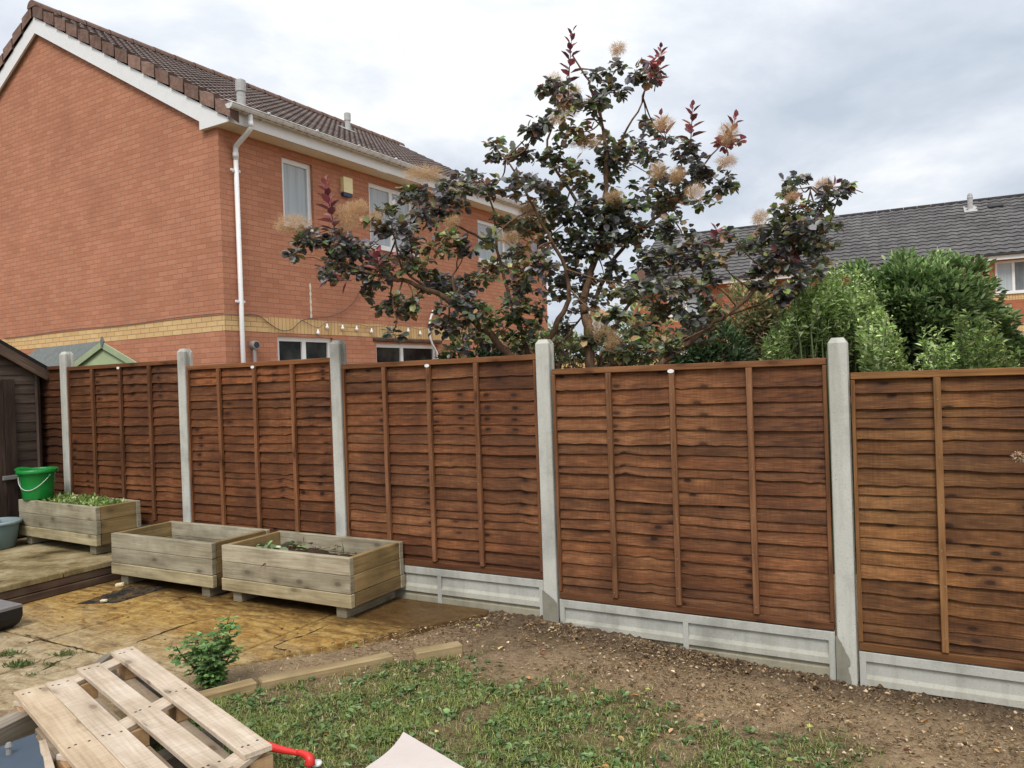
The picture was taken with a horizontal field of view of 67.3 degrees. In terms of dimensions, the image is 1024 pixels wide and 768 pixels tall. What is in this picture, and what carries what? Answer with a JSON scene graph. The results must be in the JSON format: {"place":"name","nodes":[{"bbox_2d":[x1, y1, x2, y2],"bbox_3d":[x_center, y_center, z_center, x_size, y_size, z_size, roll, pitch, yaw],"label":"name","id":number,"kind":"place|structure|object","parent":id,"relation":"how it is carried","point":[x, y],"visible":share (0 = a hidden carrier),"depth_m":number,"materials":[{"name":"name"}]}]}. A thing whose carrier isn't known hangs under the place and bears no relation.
{"place":"outdoors","nodes":[
{"label":"outdoors","id":0,"kind":"place"},
{"bbox_2d":[0,339,49,538],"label":"garden shed","id":1,"kind":"structure","parent":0,"point":[21,372],"depth_m":8.15,"materials":[{"name":"brown wood"}]},
{"bbox_2d":[0,379,18,533],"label":"door","id":2,"kind":"structure","parent":1,"relation":"in","point":[9,490],"depth_m":8.05,"materials":[{"name":"brown wood"}]},
{"bbox_2d":[0,537,111,592],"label":"terrace","id":3,"kind":"structure","parent":0,"point":[23,563],"depth_m":6.95,"materials":[{"name":"beige wood"}]},
{"bbox_2d":[0,517,21,549],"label":"storage tub","id":4,"kind":"object","parent":3,"relation":"on","point":[9,528],"visible":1,"depth_m":7.62,"materials":[{"name":"blue plastic"}]},
{"bbox_2d":[18,494,140,554],"bbox_3d":[-4.324,1.380,7.677,1.432,0.449,0.454,-2,0,32],"label":"wooden planter","id":5,"kind":"object","parent":3,"relation":"on","point":[94,527],"visible":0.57,"depth_m":7.37,"materials":[{"name":"brown wood"}]},
{"bbox_2d":[14,467,57,499],"bbox_3d":[-4.857,1.008,7.872,0.386,0.325,0.376,-2,0,15],"label":"bucket","id":6,"kind":"object","parent":5,"relation":"on","point":[36,483],"visible":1,"depth_m":7.75,"materials":[{"name":"green plastic"}]},
{"bbox_2d":[39,489,126,506],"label":"planter weeds","id":7,"kind":"object","parent":5,"relation":"in","point":[81,499],"visible":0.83,"depth_m":7.56,"materials":[{"name":"green plant"}]},
{"bbox_2d":[0,579,488,710],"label":"patio","id":8,"kind":"structure","parent":0,"point":[47,628],"depth_m":5.50,"materials":[{"name":"beige stone"}]},
{"bbox_2d":[0,599,22,630],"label":"plastic trough","id":9,"kind":"object","parent":8,"relation":"on","point":[11,614],"visible":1,"depth_m":5.59,"materials":[{"name":"grey plastic"}]},
{"bbox_2d":[0,566,120,603],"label":"terrace riser","id":10,"kind":"object","parent":8,"relation":"on","point":[38,591],"depth_m":6.54,"materials":[{"name":"brown wood"}]},
{"bbox_2d":[93,654,112,663],"bbox_3d":[-2.470,1.682,4.627,0.050,0.050,0.200,-2,0,-5],"label":"timber offcut","id":11,"kind":"object","parent":8,"relation":"on","point":[104,658],"visible":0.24,"depth_m":4.65,"materials":[{"name":"beige wood"}]},
{"bbox_2d":[115,582,124,586],"bbox_3d":[-3.436,1.759,6.741,0.072,0.035,0.049,-2,0,0],"label":"stone chip","id":12,"kind":"object","parent":8,"relation":"on","point":[121,584],"visible":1,"depth_m":6.72,"materials":[{"name":"beige stone"}]},
{"bbox_2d":[78,586,166,603],"bbox_3d":[-3.242,1.762,6.428,0.362,0.024,0.603,-2,0,21],"label":"drain patch","id":13,"kind":"object","parent":8,"relation":"on","point":[124,594],"visible":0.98,"depth_m":6.43,"materials":[{"name":"grey concrete"}]},
{"bbox_2d":[0,628,282,676],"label":"crack weeds","id":14,"kind":"object","parent":8,"relation":"on","point":[14,665],"visible":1,"depth_m":4.86,"materials":[{"name":"green plant"}]},
{"bbox_2d":[111,521,269,596],"bbox_3d":[-2.843,1.528,6.815,1.324,0.449,0.639,-2,0,29],"label":"wooden planter","id":15,"kind":"object","parent":8,"relation":"on","point":[188,553],"visible":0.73,"depth_m":6.60,"materials":[{"name":"brown wood"}]},
{"bbox_2d":[222,530,404,618],"bbox_3d":[-1.586,1.488,6.110,1.342,0.449,0.639,-2,0,29],"label":"wooden planter","id":16,"kind":"object","parent":8,"relation":"on","point":[369,574],"visible":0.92,"depth_m":5.87,"materials":[{"name":"brown wood"}]},
{"bbox_2d":[256,536,356,567],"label":"dead stems","id":17,"kind":"object","parent":16,"relation":"in","point":[270,545],"visible":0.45,"depth_m":6.23,"materials":[{"name":"plant"}]},
{"bbox_2d":[117,640,898,767],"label":"grass","id":18,"kind":"structure","parent":0,"point":[269,724],"depth_m":3.83,"materials":[{"name":"green plant"}]},
{"bbox_2d":[366,732,463,767],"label":"pale board","id":19,"kind":"object","parent":18,"relation":"on","point":[406,751],"visible":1,"depth_m":3.32,"materials":[{"name":"white"}]},
{"bbox_2d":[0,574,1023,767],"bbox_3d":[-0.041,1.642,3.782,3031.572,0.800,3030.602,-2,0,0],"label":"ground","id":20,"kind":"structure","parent":0,"point":[512,625],"depth_m":4.17,"materials":[{"name":"brown soil"}]},
{"bbox_2d":[59,352,73,492],"bbox_3d":[-4.742,0.817,8.261,0.104,2.328,0.100,-2,0,29],"label":"concrete fence post","id":21,"kind":"object","parent":20,"relation":"on","point":[66,359],"visible":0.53,"depth_m":8.21,"materials":[{"name":"grey concrete"}]},
{"bbox_2d":[39,366,63,493],"bbox_3d":[-5.592,0.632,8.710,1.800,1.612,0.071,-2,0,29],"label":"fence panel","id":22,"kind":"object","parent":21,"relation":"attached to","point":[51,422],"visible":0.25,"depth_m":8.38,"materials":[{"name":"brown wood"}]},
{"bbox_2d":[29,337,135,365],"bbox_3d":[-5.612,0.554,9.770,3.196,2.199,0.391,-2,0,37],"label":"playhouse","id":23,"kind":"object","parent":20,"relation":"on","point":[101,352],"visible":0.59,"depth_m":9.36,"materials":[{"name":"green paint"}]},
{"bbox_2d":[111,669,162,697],"bbox_3d":[-1.962,1.617,4.122,0.704,0.110,0.100,-2,0,40],"label":"timber offcut","id":24,"kind":"object","parent":20,"relation":"on","point":[150,688],"visible":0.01,"depth_m":4.02,"materials":[{"name":"brown wood"}]},
{"bbox_2d":[13,646,273,767],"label":"pallet","id":25,"kind":"object","parent":20,"relation":"on","point":[78,721],"visible":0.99,"depth_m":3.22,"materials":[{"name":"brown wood"}]},
{"bbox_2d":[0,733,54,767],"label":"painted board","id":26,"kind":"object","parent":25,"relation":"on","point":[30,751],"visible":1,"depth_m":2.99,"materials":[{"name":"blue wood"}]},
{"bbox_2d":[50,751,56,767],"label":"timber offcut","id":27,"kind":"object","parent":25,"relation":"on","point":[53,758],"depth_m":3.18,"materials":[{"name":"brown wood"}]},
{"bbox_2d":[150,735,156,746],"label":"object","id":28,"kind":"object","parent":20,"relation":"on","point":[153,741],"depth_m":3.50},
{"bbox_2d":[177,349,192,521],"bbox_3d":[-3.080,0.821,7.338,0.104,2.314,0.100,-2,0,29],"label":"concrete fence post","id":29,"kind":"object","parent":20,"relation":"on","point":[184,358],"visible":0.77,"depth_m":7.29,"materials":[{"name":"grey concrete"}]},
{"bbox_2d":[117,678,256,718],"bbox_3d":[-1.701,1.706,4.070,0.687,0.115,0.085,-2,0,-37],"label":"edging timber","id":30,"kind":"object","parent":20,"relation":"on","point":[247,686],"visible":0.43,"depth_m":4.17,"materials":[{"name":"beige wood"}]},
{"bbox_2d":[157,729,222,767],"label":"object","id":31,"kind":"object","parent":20,"relation":"on","point":[172,760],"visible":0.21,"depth_m":3.26,"materials":[{"name":"wood"}]},
{"bbox_2d":[164,614,244,689],"bbox_3d":[-1.695,1.511,4.357,0.448,0.440,0.302,-2,0,20],"label":"currant bush","id":32,"kind":"object","parent":20,"relation":"on","point":[209,668],"visible":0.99,"depth_m":4.31,"materials":[{"name":"green plant"}]},
{"bbox_2d":[0,0,558,365],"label":"brick house","id":33,"kind":"structure","parent":20,"relation":"on","point":[140,182],"depth_m":12.37,"materials":[{"name":"orange brick"}]},
{"bbox_2d":[8,293,358,337],"bbox_3d":[-6.052,-1.098,12.357,6.653,0.742,2.554,-2,0,6],"label":"wall cable","id":34,"kind":"object","parent":33,"relation":"attached to","point":[189,316],"depth_m":12.03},
{"bbox_2d":[281,157,313,231],"bbox_3d":[-3.447,-2.980,12.185,0.385,1.095,0.737,-2,0,21],"label":"window","id":35,"kind":"structure","parent":33,"relation":"in","point":[295,175],"depth_m":12.22,"materials":[{"name":"white glass"}]},
{"bbox_2d":[277,336,330,360],"bbox_3d":[-3.312,-0.126,12.256,0.424,1.240,1.267,-2,0,30],"label":"window","id":36,"kind":"structure","parent":33,"relation":"in","point":[289,348],"depth_m":12.21,"materials":[{"name":"black glass"}]},
{"bbox_2d":[304,321,432,334],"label":"string lights","id":37,"kind":"object","parent":33,"relation":"attached to","point":[342,328],"visible":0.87,"depth_m":13.15},
{"bbox_2d":[368,182,418,256],"bbox_3d":[-2.262,-2.998,14.171,0.466,1.185,1.353,-2,0,30],"label":"window","id":38,"kind":"structure","parent":33,"relation":"in","point":[378,194],"depth_m":14.03,"materials":[{"name":"white glass"}]},
{"bbox_2d":[376,343,434,362],"bbox_3d":[-1.940,0.299,14.452,0.757,2.100,1.814,-2,0,24],"label":"window","id":39,"kind":"structure","parent":33,"relation":"in","point":[385,352],"depth_m":14.41,"materials":[{"name":"black glass"}]},
{"bbox_2d":[428,310,438,358],"bbox_3d":[-1.533,-0.889,14.989,0.040,1.106,0.283,-2,0,31],"label":"white hose","id":40,"kind":"object","parent":33,"relation":"hanging from","point":[433,346],"visible":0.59,"depth_m":14.93,"materials":[{"name":"plastic"}]},
{"bbox_2d":[477,219,518,265],"bbox_3d":[-0.400,-3.111,17.382,0.779,0.945,1.873,-2,0,19],"label":"window","id":41,"kind":"structure","parent":33,"relation":"in","point":[482,225],"depth_m":17.08,"materials":[{"name":"white glass"}]},
{"bbox_2d":[266,740,321,766],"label":"watering spout","id":42,"kind":"object","parent":20,"relation":"on","point":[308,757],"visible":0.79,"depth_m":3.35,"materials":[{"name":"red plastic"}]},
{"bbox_2d":[258,652,393,688],"bbox_3d":[-1.075,1.704,4.505,0.799,0.139,0.085,-2,0,-33],"label":"edging timber","id":43,"kind":"object","parent":20,"relation":"on","point":[328,669],"visible":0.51,"depth_m":4.47,"materials":[{"name":"beige wood"}]},
{"bbox_2d":[329,340,347,535],"bbox_3d":[-1.410,0.806,6.410,0.104,2.338,0.100,-2,0,29],"label":"concrete fence post","id":44,"kind":"object","parent":20,"relation":"on","point":[338,356],"visible":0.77,"depth_m":6.36,"materials":[{"name":"grey concrete"}]},
{"bbox_2d":[413,641,462,661],"bbox_3d":[-0.459,1.686,4.782,0.303,0.110,0.090,-2,0,-23],"label":"edging timber","id":45,"kind":"object","parent":20,"relation":"on","point":[454,648],"visible":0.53,"depth_m":4.75,"materials":[{"name":"beige wood"}]},
{"bbox_2d":[395,564,543,616],"bbox_3d":[-0.546,1.587,5.944,1.800,0.325,0.050,-2,0,29],"label":"gravel board","id":46,"kind":"object","parent":20,"relation":"on","point":[506,593],"visible":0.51,"depth_m":5.78,"materials":[{"name":"concrete"}]},
{"bbox_2d":[342,354,542,578],"bbox_3d":[-0.586,0.619,5.928,1.800,1.614,0.070,-2,0,29],"label":"fence panel","id":47,"kind":"object","parent":46,"relation":"on","point":[442,463],"visible":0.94,"depth_m":5.88,"materials":[{"name":"brown wood"}]},
{"bbox_2d":[434,341,515,359],"bbox_3d":[-0.349,0.598,7.577,0.853,2.077,0.850,-2,0,-33],"label":"background shrub","id":48,"kind":"object","parent":20,"relation":"on","point":[479,352],"visible":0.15,"depth_m":7.40,"materials":[{"name":"green plant"}]},
{"bbox_2d":[535,339,560,622],"bbox_3d":[0.269,0.852,5.476,0.116,2.338,0.105,-2,0,29],"label":"concrete fence post","id":49,"kind":"object","parent":20,"relation":"on","point":[544,356],"visible":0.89,"depth_m":5.43,"materials":[{"name":"grey concrete"}]},
{"bbox_2d":[527,322,599,368],"bbox_3d":[0.590,0.433,8.911,0.908,2.329,0.832,-2,0,14],"label":"background shrub","id":50,"kind":"object","parent":20,"relation":"on","point":[575,337],"visible":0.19,"depth_m":8.73,"materials":[{"name":"green plant"}]},
{"bbox_2d":[272,25,862,368],"bbox_3d":[0.539,-0.819,6.269,4.539,4.288,1.913,-2,0,7],"label":"smoke bush","id":51,"kind":"object","parent":20,"relation":"on","point":[611,217],"visible":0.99,"depth_m":6.10,"materials":[{"name":"brown plant"}]},
{"bbox_2d":[575,302,678,367],"bbox_3d":[1.380,0.287,8.739,1.324,2.568,1.192,-2,0,0],"label":"background shrub","id":52,"kind":"object","parent":20,"relation":"on","point":[634,361],"visible":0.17,"depth_m":8.58,"materials":[{"name":"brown plant"}]},
{"bbox_2d":[556,352,723,368],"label":"garden wall","id":53,"kind":"structure","parent":20,"relation":"on","point":[605,362],"depth_m":12.00,"materials":[{"name":"brick"}]},
{"bbox_2d":[560,598,836,679],"bbox_3d":[1.140,1.654,5.009,1.800,0.325,0.050,-2,0,29],"label":"gravel board","id":54,"kind":"object","parent":20,"relation":"on","point":[801,649],"visible":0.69,"depth_m":4.88,"materials":[{"name":"concrete"}]},
{"bbox_2d":[552,358,834,630],"bbox_3d":[1.100,0.686,4.993,1.800,1.632,0.070,-2,0,29],"label":"fence panel","id":55,"kind":"object","parent":54,"relation":"on","point":[702,489],"visible":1,"depth_m":4.94,"materials":[{"name":"brown wood"}]},
{"bbox_2d":[667,317,761,363],"bbox_3d":[2.132,0.387,8.152,0.991,2.320,0.921,-2,0,0],"label":"background shrub","id":56,"kind":"object","parent":20,"relation":"on","point":[718,351],"visible":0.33,"depth_m":7.99,"materials":[{"name":"green plant"}]},
{"bbox_2d":[707,276,787,361],"bbox_3d":[2.938,0.088,9.512,1.141,2.847,1.135,-2,0,0],"label":"dry shrub","id":57,"kind":"object","parent":20,"relation":"on","point":[756,323],"visible":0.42,"depth_m":9.21,"materials":[{"name":"brown plant"}]},
{"bbox_2d":[627,193,1023,352],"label":"terraced house","id":58,"kind":"structure","parent":20,"relation":"on","point":[991,228],"depth_m":26.81,"materials":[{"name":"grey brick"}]},
{"bbox_2d":[667,289,701,316],"bbox_3d":[6.425,-3.031,28.618,1.387,1.045,0.455,-2,0,23],"label":"window","id":59,"kind":"structure","parent":58,"relation":"in","point":[694,299],"depth_m":28.53,"materials":[{"name":"white plastic"}]},
{"bbox_2d":[995,259,1023,294],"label":"window","id":60,"kind":"structure","parent":58,"relation":"in","point":[1011,272],"depth_m":23.96,"materials":[{"name":"white glass"}]},
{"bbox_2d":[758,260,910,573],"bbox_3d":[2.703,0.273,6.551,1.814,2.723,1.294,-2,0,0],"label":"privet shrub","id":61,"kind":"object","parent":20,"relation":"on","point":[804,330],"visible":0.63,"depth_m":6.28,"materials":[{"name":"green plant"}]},
{"bbox_2d":[827,337,858,685],"bbox_3d":[1.955,0.872,4.540,0.110,2.290,0.104,-2,0,29],"label":"concrete fence post","id":62,"kind":"object","parent":20,"relation":"on","point":[847,663],"visible":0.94,"depth_m":4.50,"materials":[{"name":"grey concrete"}]},
{"bbox_2d":[853,311,896,371],"bbox_3d":[2.623,0.534,5.516,0.283,2.218,1.293,-2,0,24],"label":"laurel sapling","id":63,"kind":"object","parent":20,"relation":"on","point":[869,362],"visible":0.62,"depth_m":5.44,"materials":[{"name":"green plant"}]},
{"bbox_2d":[808,246,1023,370],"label":"evergreen shrub","id":64,"kind":"object","parent":20,"relation":"on","point":[935,289],"visible":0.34,"depth_m":6.82,"materials":[{"name":"green plant"}]},
{"bbox_2d":[907,325,960,370],"bbox_3d":[3.175,0.593,5.706,0.385,2.059,1.209,-2,0,40],"label":"laurel sapling","id":65,"kind":"object","parent":20,"relation":"on","point":[941,361],"visible":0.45,"depth_m":5.56,"materials":[{"name":"green plant"}]},
{"bbox_2d":[859,650,1023,710],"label":"gravel board","id":66,"kind":"object","parent":20,"relation":"on","point":[933,678],"visible":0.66,"depth_m":4.29,"materials":[{"name":"concrete"}]},
{"bbox_2d":[850,367,1023,670],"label":"fence panel","id":67,"kind":"object","parent":66,"relation":"on","point":[938,472],"visible":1,"depth_m":4.27,"materials":[{"name":"brown wood"}]},
{"bbox_2d":[946,308,1023,368],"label":"laurel sapling","id":68,"kind":"object","parent":20,"relation":"on","point":[983,356],"visible":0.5,"depth_m":5.31,"materials":[{"name":"green plant"}]},
{"bbox_2d":[1010,451,1023,462],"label":"dry flower head","id":69,"kind":"object","parent":20,"relation":"on","point":[1018,458],"visible":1,"depth_m":3.46},
{"bbox_3d":[-2.221,1.583,6.874,1.800,0.325,0.050,-2,0,29],"label":"gravel board","id":70,"kind":"object","parent":20,"relation":"on","visible":0},
{"bbox_2d":[186,358,335,534],"bbox_3d":[-2.261,0.609,6.859,1.800,1.609,0.070,-2,0,29],"label":"fence panel","id":71,"kind":"object","parent":70,"relation":"on","point":[261,445],"visible":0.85,"depth_m":6.83,"materials":[{"name":"brown wood"}]},
{"bbox_3d":[-3.887,1.572,7.800,1.800,0.325,0.050,-2,0,29],"label":"gravel board","id":72,"kind":"object","parent":20,"relation":"on","visible":0},
{"bbox_2d":[67,360,182,524],"bbox_3d":[-3.927,0.600,7.784,1.800,1.615,0.071,-2,0,29],"label":"fence panel","id":73,"kind":"object","parent":72,"relation":"on","point":[124,432],"visible":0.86,"depth_m":7.74,"materials":[{"name":"brown wood"}]},
{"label":"timber offcut","id":74,"kind":"object","parent":20,"relation":"on","visible":0},
{"bbox_2d":[0,710,37,745],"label":"timber offcut","id":75,"kind":"object","parent":74,"relation":"on","point":[15,725],"visible":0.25,"depth_m":3.37,"materials":[{"name":"beige wood"}]},
{"bbox_2d":[0,0,1023,355],"label":"sky","id":76,"kind":"structure","parent":0,"point":[912,102],"materials":[{"name":"white"}]}
]}

